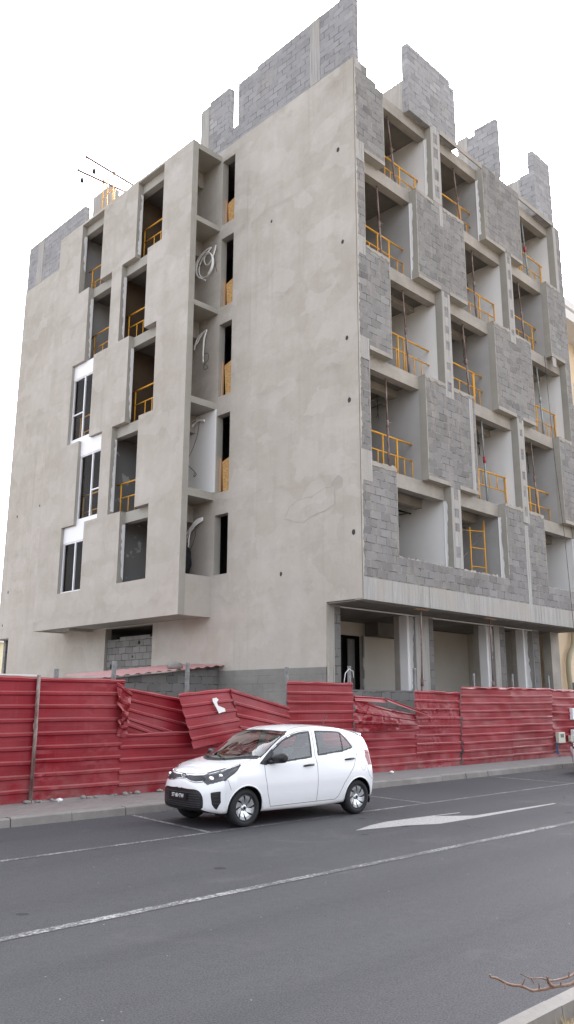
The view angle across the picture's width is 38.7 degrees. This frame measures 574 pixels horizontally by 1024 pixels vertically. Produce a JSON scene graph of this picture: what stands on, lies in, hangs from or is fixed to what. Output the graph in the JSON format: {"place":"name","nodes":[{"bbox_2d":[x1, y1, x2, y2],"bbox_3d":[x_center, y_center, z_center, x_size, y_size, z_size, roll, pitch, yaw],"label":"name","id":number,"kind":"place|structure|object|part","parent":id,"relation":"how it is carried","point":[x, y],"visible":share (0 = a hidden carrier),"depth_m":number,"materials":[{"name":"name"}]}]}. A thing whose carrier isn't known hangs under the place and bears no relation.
{"place":"outdoors","nodes":[
{"label":"outdoors","id":0,"kind":"place"},
{"bbox_2d":[0,641,3,673],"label":"yellow building","id":1,"kind":"structure","parent":0,"point":[1,649],"depth_m":72.29,"materials":[{"name":"beige"}]},
{"bbox_2d":[0,753,572,817],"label":"pavement","id":2,"kind":"structure","parent":0,"point":[75,803],"depth_m":14.86,"materials":[{"name":"grey concrete"}]},
{"bbox_2d":[63,664,222,696],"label":"block shed","id":3,"kind":"structure","parent":2,"relation":"on","point":[170,683],"depth_m":24.61,"materials":[{"name":"grey concrete"}]},
{"bbox_2d":[167,661,182,668],"bbox_3d":[-3.433,4.688,24.967,0.546,0.240,0.400,13,-18,-43],"label":"cement sack","id":4,"kind":"object","parent":3,"relation":"on","point":[174,665],"visible":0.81,"depth_m":24.80,"materials":[{"name":"paper"}]},
{"bbox_2d":[0,0,573,756],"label":"unfinished building","id":5,"kind":"structure","parent":2,"relation":"on","point":[312,560],"depth_m":28.36,"materials":[{"name":"concrete"}]},
{"bbox_2d":[60,523,83,592],"bbox_3d":[-8.124,1.778,31.161,0.080,2.560,1.670,13,-18,-43],"label":"window","id":6,"kind":"structure","parent":5,"relation":"in","point":[74,534],"depth_m":31.37,"materials":[{"name":"white plastic"}]},
{"bbox_2d":[70,358,93,443],"bbox_3d":[-8.117,-4.270,32.592,0.080,3.670,1.630,13,-18,-43],"label":"window","id":7,"kind":"structure","parent":5,"relation":"in","point":[84,370],"depth_m":32.81,"materials":[{"name":"white plastic"}]},
{"bbox_2d":[77,414,89,437],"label":"guard rail","id":8,"kind":"object","parent":5,"relation":"on","point":[80,419],"visible":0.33,"depth_m":33.18,"materials":[{"name":"yellow metal"}]},
{"bbox_2d":[76,433,101,524],"bbox_3d":[-7.490,-1.120,31.188,0.080,3.640,1.670,13,-18,-43],"label":"window","id":9,"kind":"structure","parent":5,"relation":"in","point":[90,446],"depth_m":31.39,"materials":[{"name":"white plastic"}]},
{"bbox_2d":[81,491,97,517],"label":"guard rail","id":10,"kind":"object","parent":5,"relation":"on","point":[83,497],"visible":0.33,"depth_m":31.96,"materials":[{"name":"yellow metal"}]},
{"bbox_2d":[89,265,100,287],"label":"guard rail","id":11,"kind":"object","parent":5,"relation":"on","point":[92,271],"visible":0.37,"depth_m":34.52,"materials":[{"name":"yellow metal"}]},
{"bbox_2d":[91,327,108,357],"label":"guard rail","id":12,"kind":"object","parent":5,"relation":"on","point":[94,336],"visible":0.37,"depth_m":33.43,"materials":[{"name":"yellow metal"}]},
{"bbox_2d":[77,155,132,208],"bbox_3d":[-7.794,-13.611,35.153,2.767,2.591,1.238,13,-18,-43],"label":"roof scaffold","id":13,"kind":"object","parent":5,"relation":"on","point":[107,178],"visible":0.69,"depth_m":35.27,"materials":[{"name":"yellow metal"}]},
{"bbox_2d":[117,479,135,511],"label":"guard rail","id":14,"kind":"object","parent":5,"relation":"on","point":[121,484],"visible":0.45,"depth_m":30.07,"materials":[{"name":"yellow metal"}]},
{"bbox_2d":[125,307,144,335],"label":"guard rail","id":15,"kind":"object","parent":5,"relation":"on","point":[129,327],"visible":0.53,"depth_m":31.55,"materials":[{"name":"yellow metal"}]},
{"bbox_2d":[132,382,153,420],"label":"guard rail","id":16,"kind":"object","parent":5,"relation":"on","point":[135,392],"visible":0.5,"depth_m":30.37,"materials":[{"name":"yellow metal"}]},
{"bbox_2d":[142,218,161,256],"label":"guard rail","id":17,"kind":"object","parent":5,"relation":"on","point":[144,231],"visible":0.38,"depth_m":31.83,"materials":[{"name":"yellow metal"}]},
{"bbox_2d":[185,545,191,573],"bbox_3d":[-3.594,1.718,27.593,0.708,1.421,0.717,13,-18,-43],"label":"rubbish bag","id":18,"kind":"object","parent":5,"relation":"in","point":[188,565],"visible":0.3,"depth_m":27.45,"materials":[{"name":"black plastic"}]},
{"bbox_2d":[187,517,202,547],"bbox_3d":[-3.158,0.752,27.753,0.776,1.111,0.095,-10,-17,37],"label":"cable bundle","id":19,"kind":"object","parent":5,"relation":"hanging from","point":[194,524],"visible":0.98,"depth_m":27.79,"materials":[{"name":"white"}]},
{"bbox_2d":[189,419,204,476],"bbox_3d":[-3.221,-2.243,28.498,0.902,2.095,0.110,-12,-18,42],"label":"cable bundle","id":20,"kind":"object","parent":5,"relation":"hanging from","point":[198,420],"visible":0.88,"depth_m":28.57,"materials":[{"name":"white plastic"}]},
{"bbox_2d":[194,329,208,369],"bbox_3d":[-3.059,-5.750,29.156,0.108,1.546,0.798,13,-18,-43],"label":"cable bundle","id":21,"kind":"object","parent":5,"relation":"hanging from","point":[200,335],"visible":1,"depth_m":29.16,"materials":[{"name":"white"}]},
{"bbox_2d":[195,245,216,280],"bbox_3d":[-2.946,-9.072,29.895,0.177,1.344,1.266,13,-18,-43],"label":"cable coil","id":22,"kind":"object","parent":5,"relation":"hanging from","point":[204,256],"visible":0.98,"depth_m":29.93,"materials":[{"name":"white plastic"}]},
{"bbox_2d":[219,457,228,492],"bbox_3d":[-2.041,-1.290,27.565,0.088,1.325,0.660,13,-18,-43],"label":"chipboard panel","id":23,"kind":"object","parent":5,"relation":"attached to","point":[224,469],"visible":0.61,"depth_m":27.67,"materials":[{"name":"yellow wood"}]},
{"bbox_2d":[221,361,230,395],"bbox_3d":[-2.029,-4.678,28.359,0.088,1.405,0.660,13,-18,-43],"label":"chipboard panel","id":24,"kind":"object","parent":5,"relation":"attached to","point":[227,366],"visible":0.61,"depth_m":28.46,"materials":[{"name":"wood"}]},
{"bbox_2d":[223,278,232,305],"bbox_3d":[-2.018,-7.857,29.104,0.088,1.175,0.660,13,-18,-43],"label":"chipboard panel","id":25,"kind":"object","parent":5,"relation":"attached to","point":[228,289],"visible":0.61,"depth_m":29.22,"materials":[{"name":"wood"}]},
{"bbox_2d":[225,197,234,223],"bbox_3d":[-2.007,-11.041,29.850,0.088,1.155,0.660,13,-18,-43],"label":"chipboard panel","id":26,"kind":"object","parent":5,"relation":"attached to","point":[229,208],"visible":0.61,"depth_m":29.98,"materials":[{"name":"wood"}]},
{"bbox_2d":[341,635,359,689],"bbox_3d":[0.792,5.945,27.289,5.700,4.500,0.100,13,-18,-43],"label":"doorway","id":27,"kind":"structure","parent":5,"relation":"in","point":[344,638],"depth_m":28.85,"materials":[{"name":"black"}]},
{"bbox_2d":[376,186,382,253],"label":"steel prop","id":28,"kind":"object","parent":5,"relation":"on","point":[379,228],"visible":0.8,"depth_m":26.37,"materials":[{"name":"metal"}]},
{"bbox_2d":[366,225,403,273],"bbox_3d":[3.092,-8.423,26.548,2.701,1.320,0.064,13,-18,-43],"label":"guard rail","id":29,"kind":"object","parent":5,"relation":"on","point":[386,239],"visible":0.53,"depth_m":26.78,"materials":[{"name":"yellow metal"}]},
{"bbox_2d":[385,379,390,465],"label":"steel prop","id":30,"kind":"object","parent":5,"relation":"on","point":[387,428],"visible":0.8,"depth_m":24.91,"materials":[{"name":"metal"}]},
{"bbox_2d":[387,116,395,181],"bbox_3d":[3.550,-12.182,27.634,0.445,2.583,0.140,13,-18,-43],"label":"steel prop","id":31,"kind":"object","parent":5,"relation":"on","point":[392,160],"visible":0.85,"depth_m":27.57,"materials":[{"name":"metal"}]},
{"bbox_2d":[371,430,412,477],"bbox_3d":[3.139,-1.729,25.051,2.900,1.303,0.064,13,-18,-43],"label":"guard rail","id":32,"kind":"object","parent":5,"relation":"on","point":[396,439],"visible":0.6,"depth_m":25.22,"materials":[{"name":"yellow metal"}]},
{"bbox_2d":[383,156,417,189],"bbox_3d":[3.787,-11.378,27.932,2.621,1.170,0.064,13,-18,-43],"label":"guard rail","id":33,"kind":"object","parent":5,"relation":"on","point":[404,171],"visible":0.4,"depth_m":28.06,"materials":[{"name":"yellow metal"}]},
{"bbox_2d":[402,290,409,372],"bbox_3d":[3.874,-5.798,26.487,0.315,2.951,0.140,13,-18,-43],"label":"steel prop","id":34,"kind":"object","parent":5,"relation":"on","point":[406,340],"visible":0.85,"depth_m":26.43,"materials":[{"name":"brown metal"}]},
{"bbox_2d":[392,332,429,374],"bbox_3d":[3.935,-4.973,26.604,2.900,1.414,0.064,13,-18,-43],"label":"guard rail","id":35,"kind":"object","parent":5,"relation":"on","point":[403,352],"visible":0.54,"depth_m":26.48,"materials":[{"name":"yellow metal"}]},
{"bbox_2d":[442,193,470,231],"bbox_3d":[6.132,-10.936,30.198,3.001,1.361,0.064,13,-18,-43],"label":"guard rail","id":36,"kind":"object","parent":5,"relation":"on","point":[460,207],"visible":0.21,"depth_m":30.60,"materials":[{"name":"yellow metal"}]},
{"bbox_2d":[453,168,460,219],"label":"steel prop","id":37,"kind":"object","parent":5,"relation":"on","point":[457,198],"visible":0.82,"depth_m":30.27,"materials":[{"name":"metal"}]},
{"bbox_2d":[462,324,469,394],"bbox_3d":[6.354,-5.233,28.862,0.355,2.951,0.140,13,-18,-43],"label":"steel prop","id":38,"kind":"object","parent":5,"relation":"on","point":[466,363],"visible":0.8,"depth_m":28.82,"materials":[{"name":"metal"}]},
{"bbox_2d":[453,362,482,404],"bbox_3d":[6.252,-4.459,28.825,3.001,1.441,0.064,13,-18,-43],"label":"guard rail","id":39,"kind":"object","parent":5,"relation":"on","point":[473,382],"visible":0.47,"depth_m":29.24,"materials":[{"name":"yellow metal"}]},
{"bbox_2d":[471,250,476,316],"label":"steel prop","id":40,"kind":"object","parent":5,"relation":"on","point":[474,283],"visible":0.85,"depth_m":30.09,"materials":[{"name":"brown metal"}]},
{"bbox_2d":[462,521,486,572],"bbox_3d":[5.935,1.551,27.636,1.990,2.750,0.242,6,-14,-24],"label":"scaffold frame","id":41,"kind":"object","parent":5,"relation":"on","point":[484,548],"visible":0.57,"depth_m":27.95,"materials":[{"name":"yellow metal"}]},
{"bbox_2d":[467,287,494,322],"bbox_3d":[6.994,-7.552,30.288,2.951,1.357,0.064,13,-18,-43],"label":"guard rail","id":42,"kind":"object","parent":5,"relation":"on","point":[479,296],"visible":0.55,"depth_m":30.57,"materials":[{"name":"yellow metal"}]},
{"bbox_2d":[481,420,488,501],"bbox_3d":[6.948,-1.760,28.660,0.235,3.020,0.140,13,-18,-43],"label":"steel prop","id":43,"kind":"object","parent":5,"relation":"on","point":[485,473],"visible":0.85,"depth_m":28.59,"materials":[{"name":"red metal"}]},
{"bbox_2d":[478,468,506,503],"bbox_3d":[7.113,-0.827,28.856,2.851,1.310,0.064,13,-18,-43],"label":"guard rail","id":44,"kind":"object","parent":5,"relation":"on","point":[496,475],"visible":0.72,"depth_m":29.12,"materials":[{"name":"yellow metal"}]},
{"bbox_2d":[517,282,524,338],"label":"steel prop","id":45,"kind":"object","parent":5,"relation":"on","point":[521,314],"visible":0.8,"depth_m":32.44,"materials":[{"name":"metal"}]},
{"bbox_2d":[521,221,528,275],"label":"steel prop","id":46,"kind":"object","parent":5,"relation":"on","point":[524,248],"visible":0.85,"depth_m":33.57,"materials":[{"name":"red metal"}]},
{"bbox_2d":[515,315,536,350],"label":"guard rail","id":47,"kind":"object","parent":5,"relation":"on","point":[531,338],"visible":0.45,"depth_m":33.06,"materials":[{"name":"yellow metal"}]},
{"bbox_2d":[519,252,541,283],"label":"guard rail","id":48,"kind":"object","parent":5,"relation":"on","point":[540,267],"visible":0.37,"depth_m":34.31,"materials":[{"name":"yellow metal"}]},
{"bbox_2d":[530,442,538,513],"bbox_3d":[9.436,-1.194,31.042,0.315,3.021,0.140,13,-18,-43],"label":"steel prop","id":49,"kind":"object","parent":5,"relation":"on","point":[534,477],"visible":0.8,"depth_m":30.99,"materials":[{"name":"metal"}]},
{"bbox_2d":[527,485,550,520],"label":"guard rail","id":50,"kind":"object","parent":5,"relation":"on","point":[529,487],"visible":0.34,"depth_m":31.23,"materials":[{"name":"yellow metal"}]},
{"bbox_2d":[536,366,544,434],"bbox_3d":[10.072,-4.386,32.420,0.325,2.951,0.140,13,-18,-43],"label":"steel prop","id":51,"kind":"object","parent":5,"relation":"on","point":[540,403],"visible":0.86,"depth_m":32.35,"materials":[{"name":"grey metal"}]},
{"bbox_2d":[535,405,556,437],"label":"guard rail","id":52,"kind":"object","parent":5,"relation":"on","point":[537,420],"visible":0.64,"depth_m":32.88,"materials":[{"name":"yellow metal"}]},
{"bbox_2d":[544,355,573,627],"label":"hanging cable","id":53,"kind":"object","parent":5,"relation":"hanging from","point":[559,495],"visible":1,"depth_m":31.02,"materials":[{"name":"black plastic"}]},
{"bbox_2d":[0,661,573,804],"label":"sheet fence","id":54,"kind":"object","parent":2,"relation":"on","point":[93,736],"visible":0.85,"depth_m":16.76,"materials":[{"name":"red metal"}]},
{"bbox_2d":[213,698,224,712],"bbox_3d":[-1.409,4.020,16.958,0.323,0.320,0.054,10,-17,-37],"label":"paper scrap","id":55,"kind":"object","parent":54,"relation":"attached to","point":[219,708],"visible":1,"depth_m":16.93,"materials":[{"name":"white paper"}]},
{"bbox_2d":[555,732,565,742],"bbox_3d":[9.020,7.437,26.912,0.440,0.340,0.127,13,-18,-43],"label":"meter box","id":56,"kind":"object","parent":54,"relation":"attached to","point":[560,737],"visible":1,"depth_m":26.81,"materials":[{"name":"beige plastic"}]},
{"bbox_2d":[568,735,572,741],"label":"meter box","id":57,"kind":"object","parent":54,"relation":"attached to","point":[570,738],"visible":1,"depth_m":27.34,"materials":[{"name":"beige plastic"}]},
{"bbox_2d":[569,708,573,719],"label":"sign","id":58,"kind":"object","parent":54,"relation":"attached to","point":[571,710],"visible":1,"depth_m":27.67,"materials":[{"name":"white"}]},
{"bbox_2d":[413,608,428,690],"bbox_3d":[3.996,5.062,23.889,0.640,4.439,0.140,13,-18,-43],"label":"steel prop","id":59,"kind":"object","parent":2,"relation":"on","point":[421,679],"visible":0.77,"depth_m":24.08,"materials":[{"name":"grey metal"}]},
{"bbox_2d":[483,618,496,686],"bbox_3d":[6.697,5.677,26.474,0.640,4.439,0.140,13,-18,-43],"label":"steel prop","id":60,"kind":"object","parent":2,"relation":"on","point":[493,683],"visible":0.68,"depth_m":26.73,"materials":[{"name":"grey metal"}]},
{"bbox_2d":[539,297,573,689],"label":"neighbour building","id":61,"kind":"structure","parent":2,"relation":"on","point":[566,645],"depth_m":33.86,"materials":[{"name":"white"}]},
{"bbox_2d":[0,767,573,1023],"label":"road","id":62,"kind":"structure","parent":0,"point":[437,937],"depth_m":7.21,"materials":[{"name":"grey asphalt"}]},
{"bbox_2d":[131,815,209,831],"bbox_3d":[-1.832,4.801,12.599,0.088,0.001,2.303,10,-17,-37],"label":"road marking","id":63,"kind":"object","parent":62,"relation":"on","point":[170,823],"visible":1,"depth_m":12.55,"materials":[{"name":"paint"}]},
{"bbox_2d":[164,715,372,826],"bbox_3d":[-0.282,4.241,13.682,3.726,1.602,1.984,13,-18,-43],"label":"parked car","id":64,"kind":"object","parent":62,"relation":"on","point":[308,768],"visible":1,"depth_m":12.96,"materials":[{"name":"paint"}]},
{"bbox_3d":[-0.879,4.297,14.026,1.157,1.121,0.198,11,-17,-39],"label":"front door","id":65,"kind":"part","parent":64,"relation":"part of","materials":[{"name":"paint"}]},
{"bbox_3d":[-0.100,4.444,14.674,0.964,1.122,0.225,11,-17,-40],"label":"rear door","id":66,"kind":"part","parent":64,"relation":"part of","materials":[{"name":"paint"}]},
{"bbox_3d":[0.046,4.057,12.988,1.164,1.121,0.224,13,-18,-43],"label":"front door","id":67,"kind":"part","parent":64,"relation":"part of","materials":[{"name":"paint"}]},
{"bbox_3d":[0.794,4.210,13.665,0.964,1.122,0.229,11,-17,-39],"label":"rear door","id":68,"kind":"part","parent":64,"relation":"part of","materials":[{"name":"paint"}]},
{"bbox_2d":[0,762,573,828],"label":"kerb","id":69,"kind":"structure","parent":62,"relation":"on","point":[36,819],"depth_m":13.82,"materials":[{"name":"concrete"}]},
{"bbox_2d":[0,821,573,941],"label":"line","id":70,"kind":"object","parent":62,"relation":"on","point":[33,932],"visible":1,"depth_m":8.08,"materials":[{"name":"paint"}]},
{"bbox_2d":[0,783,573,861],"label":"parking line","id":71,"kind":"object","parent":62,"relation":"on","point":[252,826],"visible":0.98,"depth_m":12.07,"materials":[{"name":"paint"}]},
{"bbox_2d":[371,796,423,802],"bbox_3d":[1.863,5.643,16.137,0.090,0.001,2.302,11,-17,-38],"label":"road marking","id":72,"kind":"object","parent":62,"relation":"on","point":[397,799],"visible":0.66,"depth_m":15.80,"materials":[{"name":"paint"}]},
{"bbox_2d":[358,803,555,829],"bbox_3d":[2.950,5.067,13.666,5.280,0.001,0.730,13,-18,-43],"label":"lane arrow","id":73,"kind":"object","parent":62,"relation":"on","point":[435,819],"visible":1,"depth_m":12.98,"materials":[{"name":"paint"}]},
{"bbox_2d":[499,987,573,1023],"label":"kerb","id":74,"kind":"structure","parent":62,"relation":"on","point":[558,1006],"depth_m":4.56,"materials":[{"name":"concrete"}]},
{"bbox_2d":[571,742,573,762],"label":"parked car","id":75,"kind":"object","parent":62,"relation":"on","point":[572,749],"visible":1,"depth_m":22.28,"materials":[{"name":"white metal"}]},
{"bbox_2d":[0,0,573,595],"label":"sky","id":76,"kind":"structure","parent":0,"point":[126,84],"materials":[{"name":"white"}]},
{"bbox_2d":[529,1012,573,1023],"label":"dry grass","id":77,"kind":"structure","parent":0,"point":[563,1020],"depth_m":4.51,"materials":[{"name":"beige plant"}]},
{"bbox_2d":[560,1016,573,1023],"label":"verge","id":78,"kind":"structure","parent":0,"point":[569,1020],"depth_m":4.58,"materials":[{"name":"soil"}]},
{"bbox_2d":[489,971,573,991],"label":"branch","id":79,"kind":"object","parent":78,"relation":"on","point":[549,987],"visible":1,"depth_m":3.69,"materials":[{"name":"brown plant"}]}
]}

